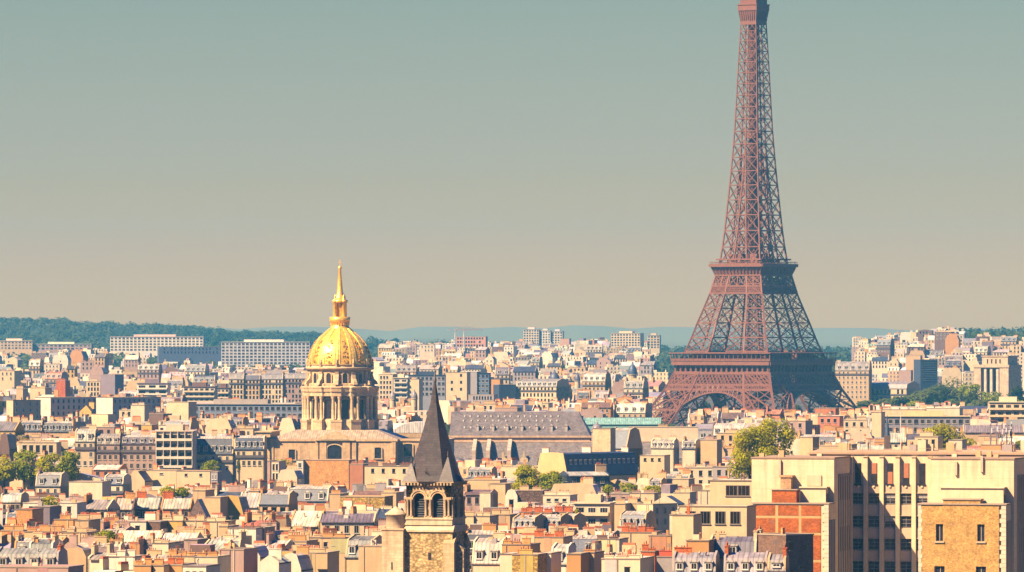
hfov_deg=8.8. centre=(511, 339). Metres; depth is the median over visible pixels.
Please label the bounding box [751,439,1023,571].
institute building
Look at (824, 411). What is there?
apartment building
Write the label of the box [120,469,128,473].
apartment building
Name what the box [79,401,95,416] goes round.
gabled house
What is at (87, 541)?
gabled house
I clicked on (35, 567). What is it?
apartment building
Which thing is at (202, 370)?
mansard building
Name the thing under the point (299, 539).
apartment building
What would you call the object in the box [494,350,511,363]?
mansard house
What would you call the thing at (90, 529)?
apartment building
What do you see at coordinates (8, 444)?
mansard house
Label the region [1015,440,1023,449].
plane tree
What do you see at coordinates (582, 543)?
mansard building
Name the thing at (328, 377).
window
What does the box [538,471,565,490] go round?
plane tree
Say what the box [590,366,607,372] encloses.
mansard house
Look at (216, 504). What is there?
apartment building
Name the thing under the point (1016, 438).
mansard building
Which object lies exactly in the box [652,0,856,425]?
lattice tower
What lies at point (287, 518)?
mansard building
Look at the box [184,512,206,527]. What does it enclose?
apartment building
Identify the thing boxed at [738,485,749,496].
window
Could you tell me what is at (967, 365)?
mansard house
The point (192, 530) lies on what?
mansard house
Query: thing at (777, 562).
mansard building
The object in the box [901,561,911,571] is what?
window
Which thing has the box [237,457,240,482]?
cypress
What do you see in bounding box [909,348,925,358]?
mansard house
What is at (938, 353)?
mansard building
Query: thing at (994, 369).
window
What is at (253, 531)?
apartment building
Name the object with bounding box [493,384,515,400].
apartment building
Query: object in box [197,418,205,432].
mansard house
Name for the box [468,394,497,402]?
apartment building
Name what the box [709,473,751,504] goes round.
apartment building
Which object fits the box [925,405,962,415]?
apartment building
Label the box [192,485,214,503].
apartment building
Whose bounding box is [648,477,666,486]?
mansard building
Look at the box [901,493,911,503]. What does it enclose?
window
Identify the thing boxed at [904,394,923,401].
park tree
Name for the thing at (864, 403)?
park tree
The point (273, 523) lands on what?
mansard house
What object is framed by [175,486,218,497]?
townhouse
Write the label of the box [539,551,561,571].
apartment building
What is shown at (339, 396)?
domed church
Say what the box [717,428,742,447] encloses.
apartment building
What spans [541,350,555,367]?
mansard house
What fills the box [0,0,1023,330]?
sky
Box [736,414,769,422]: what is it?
mansard building
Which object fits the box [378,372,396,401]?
apartment building
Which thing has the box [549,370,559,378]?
cupola tower
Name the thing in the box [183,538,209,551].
apartment building
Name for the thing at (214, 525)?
apartment building
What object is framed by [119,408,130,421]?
apartment building
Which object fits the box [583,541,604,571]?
apartment building
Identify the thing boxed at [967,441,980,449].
mansard building
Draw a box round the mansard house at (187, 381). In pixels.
[172,375,190,385]
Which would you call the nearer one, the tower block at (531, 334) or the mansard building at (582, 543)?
the mansard building at (582, 543)
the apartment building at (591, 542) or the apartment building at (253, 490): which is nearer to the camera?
the apartment building at (591, 542)
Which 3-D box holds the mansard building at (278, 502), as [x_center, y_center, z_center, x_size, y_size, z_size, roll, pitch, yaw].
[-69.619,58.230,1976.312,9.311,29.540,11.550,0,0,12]
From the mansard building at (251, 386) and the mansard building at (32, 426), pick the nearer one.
the mansard building at (32, 426)
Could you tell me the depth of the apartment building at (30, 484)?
2292.03 m
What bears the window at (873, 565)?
in the institute building at (922, 506)
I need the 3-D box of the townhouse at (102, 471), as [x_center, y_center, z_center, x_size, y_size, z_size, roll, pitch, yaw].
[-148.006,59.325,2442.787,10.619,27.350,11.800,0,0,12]
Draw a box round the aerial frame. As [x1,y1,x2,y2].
[990,422,1012,445]
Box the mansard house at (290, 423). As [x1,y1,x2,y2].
[279,414,300,434]
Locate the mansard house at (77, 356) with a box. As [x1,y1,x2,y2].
[70,349,87,368]
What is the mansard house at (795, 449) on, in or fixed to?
on the ground
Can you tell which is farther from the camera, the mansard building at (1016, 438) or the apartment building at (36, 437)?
the apartment building at (36, 437)
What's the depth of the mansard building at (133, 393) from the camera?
3996.83 m
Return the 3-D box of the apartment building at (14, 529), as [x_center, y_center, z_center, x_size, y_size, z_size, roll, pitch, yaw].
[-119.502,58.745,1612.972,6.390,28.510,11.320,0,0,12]
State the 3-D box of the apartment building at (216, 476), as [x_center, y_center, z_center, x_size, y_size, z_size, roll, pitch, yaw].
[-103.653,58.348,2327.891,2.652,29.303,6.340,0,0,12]
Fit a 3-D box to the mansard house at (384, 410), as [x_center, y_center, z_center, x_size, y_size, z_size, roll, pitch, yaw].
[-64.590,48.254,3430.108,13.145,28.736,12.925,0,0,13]
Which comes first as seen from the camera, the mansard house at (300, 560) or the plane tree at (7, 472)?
the mansard house at (300, 560)
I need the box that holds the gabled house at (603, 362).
[597,353,613,369]
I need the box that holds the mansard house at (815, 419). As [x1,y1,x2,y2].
[811,412,824,424]
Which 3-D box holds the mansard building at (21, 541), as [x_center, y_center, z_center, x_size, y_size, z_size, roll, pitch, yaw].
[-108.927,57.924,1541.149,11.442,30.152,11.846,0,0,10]
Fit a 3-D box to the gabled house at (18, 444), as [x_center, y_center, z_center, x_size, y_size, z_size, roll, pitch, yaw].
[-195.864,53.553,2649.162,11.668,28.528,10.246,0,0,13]
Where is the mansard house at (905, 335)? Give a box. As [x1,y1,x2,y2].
[900,330,912,341]
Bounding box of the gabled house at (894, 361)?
[888,356,899,366]
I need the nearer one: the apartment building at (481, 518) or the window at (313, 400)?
the apartment building at (481, 518)
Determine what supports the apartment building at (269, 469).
on the ground
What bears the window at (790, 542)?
in the apartment building at (800, 549)
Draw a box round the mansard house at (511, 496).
[505,482,518,507]
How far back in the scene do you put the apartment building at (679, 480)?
2201.22 m
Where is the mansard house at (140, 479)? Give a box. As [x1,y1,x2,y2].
[131,470,152,493]
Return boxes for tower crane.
[457,326,482,346]
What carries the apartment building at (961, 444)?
on the ground
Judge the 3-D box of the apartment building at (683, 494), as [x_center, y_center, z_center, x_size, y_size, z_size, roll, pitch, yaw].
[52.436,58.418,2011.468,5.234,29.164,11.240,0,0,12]
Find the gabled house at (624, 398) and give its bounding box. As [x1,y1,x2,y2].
[617,395,632,402]
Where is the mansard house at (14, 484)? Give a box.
[0,473,25,489]
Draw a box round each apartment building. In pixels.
[0,368,20,392]
[0,559,83,571]
[1,523,26,547]
[16,384,27,399]
[16,508,43,524]
[18,433,58,441]
[19,438,61,457]
[22,494,85,517]
[24,522,66,537]
[26,474,35,490]
[29,493,44,501]
[30,385,51,398]
[31,351,47,359]
[33,502,60,524]
[44,362,61,371]
[53,512,77,529]
[56,378,69,396]
[62,518,99,542]
[68,481,111,499]
[74,512,100,530]
[77,519,96,530]
[80,423,118,433]
[81,359,93,372]
[86,379,100,396]
[91,414,115,426]
[100,511,128,529]
[108,544,145,569]
[115,510,152,530]
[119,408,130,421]
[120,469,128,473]
[123,369,136,376]
[131,401,149,420]
[133,558,153,571]
[134,421,158,429]
[143,530,183,554]
[146,469,184,491]
[147,520,167,532]
[149,407,171,423]
[152,529,180,554]
[152,555,175,571]
[159,425,165,429]
[160,511,185,532]
[167,548,195,571]
[167,548,196,562]
[177,470,217,487]
[182,555,220,571]
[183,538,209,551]
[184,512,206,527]
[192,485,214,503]
[195,548,230,571]
[204,496,227,519]
[204,515,235,536]
[210,465,221,490]
[218,521,238,535]
[218,541,257,571]
[227,521,262,543]
[237,423,259,434]
[248,487,267,492]
[261,526,275,540]
[267,457,276,481]
[271,461,285,480]
[280,523,315,535]
[286,528,323,547]
[287,527,317,544]
[296,459,309,474]
[304,459,355,489]
[309,545,339,571]
[320,530,349,571]
[329,488,348,509]
[340,495,393,507]
[349,459,367,491]
[358,539,381,571]
[365,461,410,486]
[366,482,398,490]
[372,529,381,535]
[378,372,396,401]
[381,486,404,507]
[408,377,422,409]
[420,344,434,360]
[434,354,456,360]
[446,369,470,399]
[456,337,487,347]
[464,474,506,489]
[465,507,475,527]
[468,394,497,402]
[471,400,497,409]
[474,509,498,529]
[479,483,493,511]
[490,379,502,393]
[490,483,514,506]
[491,507,518,529]
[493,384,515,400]
[495,404,521,411]
[499,552,517,571]
[501,462,529,477]
[501,534,540,552]
[504,344,516,356]
[511,546,546,571]
[517,484,550,503]
[519,501,534,514]
[527,399,552,410]
[532,504,557,514]
[534,527,572,551]
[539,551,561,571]
[542,489,577,505]
[554,503,580,513]
[560,339,570,345]
[566,538,589,571]
[568,366,587,371]
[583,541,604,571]
[589,541,615,556]
[592,428,615,451]
[595,529,628,552]
[598,486,625,501]
[601,550,654,571]
[605,488,641,500]
[614,495,630,530]
[618,546,640,555]
[619,522,662,551]
[628,423,697,440]
[628,495,643,510]
[630,488,660,502]
[637,495,677,532]
[640,455,669,477]
[640,541,662,571]
[648,530,671,549]
[656,543,671,571]
[667,473,694,489]
[669,510,677,533]
[672,506,702,563]
[673,485,696,504]
[678,498,756,537]
[684,463,715,483]
[686,532,715,551]
[697,485,709,503]
[701,435,722,465]
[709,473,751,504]
[712,463,741,479]
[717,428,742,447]
[725,443,737,455]
[757,528,813,571]
[786,416,812,433]
[800,437,819,454]
[815,408,838,414]
[817,412,843,432]
[819,442,844,448]
[844,414,867,431]
[849,435,856,448]
[860,438,883,444]
[871,410,884,436]
[882,405,925,414]
[898,370,912,380]
[906,354,922,380]
[914,430,942,449]
[918,329,933,340]
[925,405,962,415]
[935,330,953,349]
[948,432,966,449]
[979,433,997,445]
[980,437,1018,449]
[982,340,992,355]
[1009,344,1021,364]
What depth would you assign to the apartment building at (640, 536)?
1591.00 m
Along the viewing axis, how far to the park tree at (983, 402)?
4156.41 m
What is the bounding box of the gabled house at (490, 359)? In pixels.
[485,353,496,365]
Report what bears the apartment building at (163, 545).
on the ground
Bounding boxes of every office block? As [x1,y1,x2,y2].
[167,402,195,419]
[196,399,301,418]
[408,371,445,409]
[885,411,970,433]
[914,359,937,391]
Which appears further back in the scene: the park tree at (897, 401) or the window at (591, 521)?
the park tree at (897, 401)
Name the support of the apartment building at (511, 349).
on the ground
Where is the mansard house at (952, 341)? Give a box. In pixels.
[945,333,960,354]
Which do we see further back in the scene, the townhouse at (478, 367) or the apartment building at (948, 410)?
the townhouse at (478, 367)
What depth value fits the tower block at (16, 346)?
7399.79 m
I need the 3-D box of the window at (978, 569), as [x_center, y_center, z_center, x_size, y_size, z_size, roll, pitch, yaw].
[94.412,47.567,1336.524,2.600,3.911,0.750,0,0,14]
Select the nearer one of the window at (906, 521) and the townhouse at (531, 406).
the window at (906, 521)
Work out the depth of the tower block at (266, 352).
6300.53 m
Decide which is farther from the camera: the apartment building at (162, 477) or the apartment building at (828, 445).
the apartment building at (828, 445)
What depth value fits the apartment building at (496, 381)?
4350.37 m
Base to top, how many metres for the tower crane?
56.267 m
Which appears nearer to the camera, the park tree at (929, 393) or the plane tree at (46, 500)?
the plane tree at (46, 500)
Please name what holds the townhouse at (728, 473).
on the ground
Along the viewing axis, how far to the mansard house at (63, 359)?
5516.94 m
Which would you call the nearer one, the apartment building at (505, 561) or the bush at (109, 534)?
the apartment building at (505, 561)
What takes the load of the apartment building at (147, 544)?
on the ground
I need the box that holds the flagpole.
[900,412,900,449]
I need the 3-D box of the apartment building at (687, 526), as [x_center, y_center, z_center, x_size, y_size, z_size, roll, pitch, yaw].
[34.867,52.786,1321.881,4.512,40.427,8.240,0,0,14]
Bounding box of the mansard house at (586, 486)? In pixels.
[551,475,600,501]
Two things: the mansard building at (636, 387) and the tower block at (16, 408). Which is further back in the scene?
the mansard building at (636, 387)
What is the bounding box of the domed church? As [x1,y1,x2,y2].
[254,262,455,464]
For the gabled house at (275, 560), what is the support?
on the ground
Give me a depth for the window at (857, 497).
1366.39 m
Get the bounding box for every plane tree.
[0,454,16,488]
[11,449,37,489]
[34,452,59,476]
[42,495,59,504]
[55,450,80,479]
[511,464,545,489]
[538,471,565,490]
[602,484,613,497]
[619,482,637,491]
[642,485,660,491]
[727,422,776,478]
[754,415,797,454]
[923,423,976,449]
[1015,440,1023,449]
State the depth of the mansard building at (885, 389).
4561.59 m
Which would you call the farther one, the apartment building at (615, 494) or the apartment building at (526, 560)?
the apartment building at (615, 494)
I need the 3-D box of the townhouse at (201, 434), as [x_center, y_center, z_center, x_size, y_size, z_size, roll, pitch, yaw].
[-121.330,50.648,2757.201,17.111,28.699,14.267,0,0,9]
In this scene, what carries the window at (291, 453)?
in the domed church
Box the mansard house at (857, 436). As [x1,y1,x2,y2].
[845,426,873,441]
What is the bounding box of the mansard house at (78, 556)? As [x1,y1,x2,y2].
[66,547,90,571]
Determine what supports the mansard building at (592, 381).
on the ground
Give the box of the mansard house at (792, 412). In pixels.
[784,409,799,419]
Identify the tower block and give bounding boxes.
[0,339,33,355]
[6,400,40,420]
[33,342,92,352]
[35,397,95,420]
[96,397,160,421]
[100,374,123,396]
[110,334,205,356]
[157,347,220,363]
[221,339,312,367]
[469,371,480,393]
[477,369,490,393]
[523,327,539,343]
[539,329,551,347]
[552,329,563,343]
[611,331,643,346]
[647,333,660,359]
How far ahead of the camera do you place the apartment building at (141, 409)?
3061.88 m
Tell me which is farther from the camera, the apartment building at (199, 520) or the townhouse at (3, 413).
the townhouse at (3, 413)
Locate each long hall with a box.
[448,411,700,465]
[584,417,661,430]
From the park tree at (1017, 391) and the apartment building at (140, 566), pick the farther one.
the park tree at (1017, 391)
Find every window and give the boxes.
[36,445,39,452]
[49,445,52,452]
[287,448,295,460]
[312,398,314,418]
[313,372,317,383]
[324,398,331,418]
[325,372,331,383]
[326,444,342,458]
[341,398,349,418]
[342,372,348,383]
[344,525,349,533]
[353,525,358,533]
[357,372,362,383]
[359,398,363,418]
[373,446,382,458]
[402,443,413,456]
[466,497,471,504]
[474,497,478,504]
[509,499,513,507]
[588,507,595,511]
[588,519,595,523]
[600,507,607,512]
[600,519,607,523]
[624,566,629,571]
[700,511,710,524]
[714,511,725,524]
[725,485,737,496]
[729,511,740,524]
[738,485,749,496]
[789,541,793,550]
[853,493,862,503]
[853,516,862,526]
[853,538,862,549]
[853,561,862,571]
[854,463,861,486]
[869,493,878,503]
[869,516,878,526]
[869,538,878,549]
[869,561,878,571]
[870,463,877,486]
[885,493,894,503]
[885,516,894,526]
[885,539,894,549]
[885,561,894,571]
[886,463,893,487]
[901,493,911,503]
[901,516,911,526]
[901,539,911,549]
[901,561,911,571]
[902,463,909,487]
[917,493,927,502]
[918,463,925,487]
[934,524,943,542]
[935,566,944,571]
[976,524,985,542]
[976,566,985,571]
[988,369,989,392]
[994,369,995,400]
[1011,370,1012,388]
[1014,370,1015,387]
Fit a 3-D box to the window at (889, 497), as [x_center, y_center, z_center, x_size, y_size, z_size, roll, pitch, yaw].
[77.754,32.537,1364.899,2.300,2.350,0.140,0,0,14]
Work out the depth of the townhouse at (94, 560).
1432.53 m
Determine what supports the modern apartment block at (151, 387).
on the ground
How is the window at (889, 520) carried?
in the institute building at (922, 506)
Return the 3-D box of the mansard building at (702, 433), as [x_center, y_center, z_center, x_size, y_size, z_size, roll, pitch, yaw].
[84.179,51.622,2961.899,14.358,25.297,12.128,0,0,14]
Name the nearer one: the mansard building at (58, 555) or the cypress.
the mansard building at (58, 555)
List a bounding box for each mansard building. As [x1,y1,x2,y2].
[0,487,28,513]
[0,542,67,564]
[5,500,17,524]
[14,524,68,547]
[20,416,43,435]
[28,358,43,378]
[29,527,62,547]
[35,468,68,497]
[42,417,76,437]
[45,369,67,385]
[62,445,74,454]
[75,424,97,473]
[91,534,124,553]
[95,429,121,464]
[100,518,135,531]
[104,473,131,495]
[118,388,136,396]
[119,531,144,554]
[120,430,155,474]
[131,425,154,434]
[137,362,162,378]
[146,545,178,562]
[156,394,187,403]
[163,416,198,428]
[167,376,185,387]
[185,363,209,377]
[193,372,217,383]
[197,430,234,483]
[203,525,249,546]
[217,413,247,426]
[229,371,244,398]
[234,431,266,483]
[244,372,259,398]
[248,419,279,429]
[258,486,297,514]
[260,371,283,402]
[263,412,276,421]
[264,511,291,528]
[283,370,307,401]
[287,479,334,507]
[344,534,381,571]
[396,363,417,375]
[463,461,504,475]
[466,463,497,478]
[466,522,496,571]
[471,530,506,571]
[488,474,515,482]
[495,365,510,383]
[511,502,546,529]
[516,377,568,402]
[525,502,564,510]
[531,355,542,370]
[540,508,571,532]
[551,542,575,571]
[564,528,596,551]
[567,506,585,529]
[577,388,590,400]
[577,524,619,536]
[582,371,610,398]
[586,343,602,357]
[593,388,611,398]
[606,490,641,502]
[615,400,649,417]
[615,427,642,472]
[619,510,656,530]
[623,377,648,398]
[627,346,641,354]
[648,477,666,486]
[651,435,678,467]
[660,468,692,478]
[672,543,719,571]
[681,436,700,467]
[687,408,720,425]
[698,429,712,440]
[710,529,757,571]
[712,422,743,438]
[723,541,768,571]
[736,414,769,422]
[757,525,762,551]
[767,539,788,571]
[770,419,794,446]
[798,430,839,444]
[835,360,871,407]
[851,441,883,448]
[872,380,919,401]
[876,337,894,360]
[925,349,944,356]
[944,353,962,361]
[945,357,961,371]
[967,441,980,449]
[974,344,990,355]
[997,432,1023,443]
[1000,334,1018,348]
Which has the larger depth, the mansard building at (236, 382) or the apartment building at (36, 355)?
the apartment building at (36, 355)
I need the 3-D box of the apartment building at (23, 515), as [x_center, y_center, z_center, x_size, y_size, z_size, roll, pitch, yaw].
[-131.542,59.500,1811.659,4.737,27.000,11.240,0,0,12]
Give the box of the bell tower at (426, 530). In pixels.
[381,364,469,571]
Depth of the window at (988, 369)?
4608.93 m
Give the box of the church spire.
[884,416,889,447]
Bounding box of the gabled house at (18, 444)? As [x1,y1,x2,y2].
[17,438,25,451]
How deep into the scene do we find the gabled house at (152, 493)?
1971.97 m
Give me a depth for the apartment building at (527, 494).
2033.19 m
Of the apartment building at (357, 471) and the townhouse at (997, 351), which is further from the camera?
the townhouse at (997, 351)
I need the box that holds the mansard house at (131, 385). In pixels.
[126,378,144,390]
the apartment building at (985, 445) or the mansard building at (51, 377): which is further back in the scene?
the mansard building at (51, 377)
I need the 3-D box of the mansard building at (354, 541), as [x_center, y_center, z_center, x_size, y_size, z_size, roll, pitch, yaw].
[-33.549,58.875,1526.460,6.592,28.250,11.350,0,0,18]
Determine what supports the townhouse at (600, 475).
on the ground
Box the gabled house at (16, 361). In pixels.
[5,354,21,368]
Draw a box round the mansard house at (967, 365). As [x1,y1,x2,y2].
[963,358,981,371]
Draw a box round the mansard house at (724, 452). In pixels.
[722,440,727,457]
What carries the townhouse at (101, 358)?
on the ground
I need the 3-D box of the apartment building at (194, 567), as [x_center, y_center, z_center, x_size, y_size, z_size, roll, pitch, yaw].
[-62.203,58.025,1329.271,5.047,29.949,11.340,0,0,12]
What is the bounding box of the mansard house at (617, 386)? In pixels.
[612,379,623,393]
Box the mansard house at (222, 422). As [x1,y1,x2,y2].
[205,414,235,432]
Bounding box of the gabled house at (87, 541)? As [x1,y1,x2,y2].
[64,533,95,548]
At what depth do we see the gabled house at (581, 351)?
6526.79 m
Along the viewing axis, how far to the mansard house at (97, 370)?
4866.81 m
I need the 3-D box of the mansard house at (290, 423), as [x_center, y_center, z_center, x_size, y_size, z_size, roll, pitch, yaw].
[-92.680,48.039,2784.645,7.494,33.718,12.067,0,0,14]
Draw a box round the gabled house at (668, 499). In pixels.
[653,495,684,509]
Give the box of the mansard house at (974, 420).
[970,415,997,424]
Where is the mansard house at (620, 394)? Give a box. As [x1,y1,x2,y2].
[613,389,623,396]
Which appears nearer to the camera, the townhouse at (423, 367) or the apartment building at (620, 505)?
the apartment building at (620, 505)
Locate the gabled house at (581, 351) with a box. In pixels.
[573,347,585,356]
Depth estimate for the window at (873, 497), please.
1365.73 m
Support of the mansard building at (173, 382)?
on the ground
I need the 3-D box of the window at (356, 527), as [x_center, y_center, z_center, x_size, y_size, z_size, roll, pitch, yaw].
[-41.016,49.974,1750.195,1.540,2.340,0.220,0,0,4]
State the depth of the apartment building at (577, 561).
1430.40 m
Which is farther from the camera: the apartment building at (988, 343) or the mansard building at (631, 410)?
the apartment building at (988, 343)
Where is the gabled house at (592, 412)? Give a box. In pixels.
[580,403,605,418]
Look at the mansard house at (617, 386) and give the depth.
4353.47 m
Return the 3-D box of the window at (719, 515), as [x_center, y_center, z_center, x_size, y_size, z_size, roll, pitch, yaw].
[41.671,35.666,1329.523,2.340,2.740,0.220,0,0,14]
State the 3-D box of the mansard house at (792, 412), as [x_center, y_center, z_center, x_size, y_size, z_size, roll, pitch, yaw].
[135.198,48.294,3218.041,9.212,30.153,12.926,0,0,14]
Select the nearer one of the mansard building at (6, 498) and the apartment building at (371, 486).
the mansard building at (6, 498)
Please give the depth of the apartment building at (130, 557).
1412.71 m
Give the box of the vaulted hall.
[394,421,424,437]
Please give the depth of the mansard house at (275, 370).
4686.10 m
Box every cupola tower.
[389,390,395,407]
[411,389,417,409]
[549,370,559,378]
[574,372,579,387]
[591,422,601,451]
[628,361,637,379]
[649,363,653,380]
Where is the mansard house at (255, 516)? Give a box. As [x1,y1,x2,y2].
[236,511,262,524]
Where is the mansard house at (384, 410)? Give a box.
[378,406,396,416]
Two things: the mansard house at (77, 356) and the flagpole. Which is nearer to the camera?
the flagpole
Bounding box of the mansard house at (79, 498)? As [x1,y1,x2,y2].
[69,494,83,501]
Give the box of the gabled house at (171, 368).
[163,364,183,373]
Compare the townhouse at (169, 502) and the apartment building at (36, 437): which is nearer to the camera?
the townhouse at (169, 502)
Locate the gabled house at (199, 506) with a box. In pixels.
[189,498,209,518]
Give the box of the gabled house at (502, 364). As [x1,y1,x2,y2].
[495,360,507,367]
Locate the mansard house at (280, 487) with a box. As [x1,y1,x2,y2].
[272,480,295,490]
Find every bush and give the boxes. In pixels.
[93,530,123,542]
[159,485,175,497]
[176,487,190,497]
[202,460,219,469]
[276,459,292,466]
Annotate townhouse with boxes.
[0,407,5,415]
[0,417,24,437]
[12,459,36,473]
[39,432,74,454]
[45,382,72,393]
[65,412,89,426]
[66,362,76,378]
[84,493,119,519]
[88,541,114,571]
[92,464,127,477]
[94,350,108,373]
[114,529,162,542]
[115,492,137,519]
[119,413,130,423]
[124,352,140,370]
[136,489,161,518]
[160,490,193,518]
[160,524,202,542]
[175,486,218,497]
[198,427,240,435]
[205,536,238,551]
[215,482,247,495]
[241,485,259,513]
[244,509,279,529]
[266,530,291,549]
[291,510,325,531]
[319,509,377,535]
[352,481,385,494]
[377,507,403,519]
[378,342,394,356]
[419,362,441,374]
[464,361,485,371]
[464,482,497,513]
[475,344,489,361]
[510,399,535,411]
[512,363,537,383]
[524,523,568,534]
[546,359,564,374]
[560,463,609,490]
[569,384,571,397]
[581,398,612,417]
[586,357,601,367]
[614,352,626,364]
[639,358,656,380]
[721,406,745,422]
[727,467,747,478]
[742,416,763,430]
[765,405,783,419]
[823,423,842,434]
[871,354,889,380]
[890,426,906,447]
[907,341,925,354]
[907,427,936,439]
[959,402,988,412]
[962,424,1023,445]
[974,408,988,419]
[993,346,1010,355]
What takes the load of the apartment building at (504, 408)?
on the ground
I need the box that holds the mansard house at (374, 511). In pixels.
[357,504,392,512]
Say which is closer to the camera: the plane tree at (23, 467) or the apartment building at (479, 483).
the apartment building at (479, 483)
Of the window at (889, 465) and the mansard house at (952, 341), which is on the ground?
the mansard house at (952, 341)
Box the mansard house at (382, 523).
[378,518,385,530]
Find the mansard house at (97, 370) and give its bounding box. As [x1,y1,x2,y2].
[90,364,107,380]
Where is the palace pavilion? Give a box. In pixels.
[973,356,1021,400]
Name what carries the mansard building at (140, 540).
on the ground
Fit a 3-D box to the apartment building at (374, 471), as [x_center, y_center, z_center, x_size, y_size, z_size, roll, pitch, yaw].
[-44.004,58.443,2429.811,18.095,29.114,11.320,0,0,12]
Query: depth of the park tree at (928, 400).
4166.55 m
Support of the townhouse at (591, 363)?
on the ground
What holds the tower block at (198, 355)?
on the ground
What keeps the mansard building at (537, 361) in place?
on the ground
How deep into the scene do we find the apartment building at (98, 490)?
2159.08 m
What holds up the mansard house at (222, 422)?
on the ground
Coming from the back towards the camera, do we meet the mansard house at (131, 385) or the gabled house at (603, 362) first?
the gabled house at (603, 362)
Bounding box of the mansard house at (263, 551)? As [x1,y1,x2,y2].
[245,535,268,571]
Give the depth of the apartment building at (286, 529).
1702.27 m
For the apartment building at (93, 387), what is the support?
on the ground
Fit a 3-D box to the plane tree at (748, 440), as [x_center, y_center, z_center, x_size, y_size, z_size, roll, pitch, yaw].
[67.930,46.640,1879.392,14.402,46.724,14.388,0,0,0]
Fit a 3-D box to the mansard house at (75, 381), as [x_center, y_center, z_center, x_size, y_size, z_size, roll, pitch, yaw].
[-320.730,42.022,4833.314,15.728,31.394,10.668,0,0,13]
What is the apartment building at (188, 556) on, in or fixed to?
on the ground
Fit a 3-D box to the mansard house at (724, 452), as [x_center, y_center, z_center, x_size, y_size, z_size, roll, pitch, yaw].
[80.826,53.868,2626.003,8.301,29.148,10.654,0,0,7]
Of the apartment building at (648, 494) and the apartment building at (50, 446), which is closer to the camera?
the apartment building at (648, 494)
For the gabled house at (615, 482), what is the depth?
2179.69 m
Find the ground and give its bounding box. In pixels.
[0,324,1023,425]
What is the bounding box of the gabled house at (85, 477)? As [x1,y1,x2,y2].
[69,472,103,480]
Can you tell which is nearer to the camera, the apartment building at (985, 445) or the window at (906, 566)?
the window at (906, 566)
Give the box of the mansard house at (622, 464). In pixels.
[536,445,638,481]
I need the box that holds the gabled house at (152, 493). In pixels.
[147,487,163,497]
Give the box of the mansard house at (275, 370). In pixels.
[267,366,292,372]
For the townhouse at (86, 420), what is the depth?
2971.21 m
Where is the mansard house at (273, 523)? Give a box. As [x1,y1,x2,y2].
[261,519,283,539]
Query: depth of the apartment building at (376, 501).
1954.33 m
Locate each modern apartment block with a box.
[137,379,170,396]
[155,424,196,469]
[183,382,217,402]
[218,384,231,398]
[393,374,409,401]
[573,494,615,530]
[989,397,1023,422]
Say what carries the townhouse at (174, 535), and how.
on the ground
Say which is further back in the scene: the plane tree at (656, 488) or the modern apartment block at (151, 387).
the modern apartment block at (151, 387)
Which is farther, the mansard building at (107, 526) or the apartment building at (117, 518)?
the apartment building at (117, 518)
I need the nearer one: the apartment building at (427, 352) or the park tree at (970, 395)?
the park tree at (970, 395)
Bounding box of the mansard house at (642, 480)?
[636,471,666,489]
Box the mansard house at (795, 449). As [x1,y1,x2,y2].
[779,434,799,454]
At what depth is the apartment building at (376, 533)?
1558.98 m
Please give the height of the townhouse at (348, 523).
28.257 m
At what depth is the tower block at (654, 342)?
7799.99 m
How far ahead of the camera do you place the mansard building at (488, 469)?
2350.28 m
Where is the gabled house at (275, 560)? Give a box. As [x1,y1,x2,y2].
[260,542,290,571]
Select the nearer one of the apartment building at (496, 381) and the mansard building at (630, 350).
the apartment building at (496, 381)
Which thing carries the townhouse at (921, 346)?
on the ground
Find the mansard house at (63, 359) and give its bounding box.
[53,353,70,368]
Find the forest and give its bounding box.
[0,317,1023,434]
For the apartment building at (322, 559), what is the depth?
1439.38 m
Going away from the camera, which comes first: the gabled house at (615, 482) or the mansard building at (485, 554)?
the mansard building at (485, 554)
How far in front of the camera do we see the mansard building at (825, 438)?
2703.60 m
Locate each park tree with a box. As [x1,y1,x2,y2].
[699,401,711,409]
[795,405,802,412]
[856,400,877,407]
[876,398,892,406]
[890,395,910,405]
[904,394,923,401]
[906,400,921,405]
[910,390,931,398]
[917,388,942,403]
[923,397,941,403]
[926,382,948,402]
[937,376,964,396]
[946,398,967,405]
[948,393,970,404]
[957,383,981,400]
[963,388,977,401]
[967,399,988,405]
[979,391,1004,400]
[1006,386,1023,400]
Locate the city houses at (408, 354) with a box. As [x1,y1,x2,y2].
[0,326,1023,571]
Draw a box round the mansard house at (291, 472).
[278,461,303,485]
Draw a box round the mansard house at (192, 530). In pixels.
[183,525,204,537]
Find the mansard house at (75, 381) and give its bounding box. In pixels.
[70,376,79,386]
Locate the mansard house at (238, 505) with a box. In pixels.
[228,495,249,519]
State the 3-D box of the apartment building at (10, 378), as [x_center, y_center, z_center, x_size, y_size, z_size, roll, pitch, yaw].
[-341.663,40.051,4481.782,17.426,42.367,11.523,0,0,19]
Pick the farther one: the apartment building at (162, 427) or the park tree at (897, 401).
the park tree at (897, 401)
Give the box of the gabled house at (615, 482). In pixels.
[610,479,637,490]
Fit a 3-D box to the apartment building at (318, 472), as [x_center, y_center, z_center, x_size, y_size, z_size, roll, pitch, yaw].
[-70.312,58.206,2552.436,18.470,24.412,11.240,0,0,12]
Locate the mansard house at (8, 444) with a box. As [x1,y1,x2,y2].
[0,433,16,461]
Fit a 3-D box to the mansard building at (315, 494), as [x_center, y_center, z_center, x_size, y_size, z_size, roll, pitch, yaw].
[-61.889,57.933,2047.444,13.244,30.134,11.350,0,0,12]
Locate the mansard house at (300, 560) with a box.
[285,538,312,571]
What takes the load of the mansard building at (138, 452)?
on the ground
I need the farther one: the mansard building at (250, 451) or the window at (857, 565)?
the mansard building at (250, 451)
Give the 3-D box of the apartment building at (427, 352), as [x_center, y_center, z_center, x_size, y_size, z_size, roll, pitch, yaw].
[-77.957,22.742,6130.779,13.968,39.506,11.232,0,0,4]
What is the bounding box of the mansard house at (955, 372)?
[942,365,961,393]

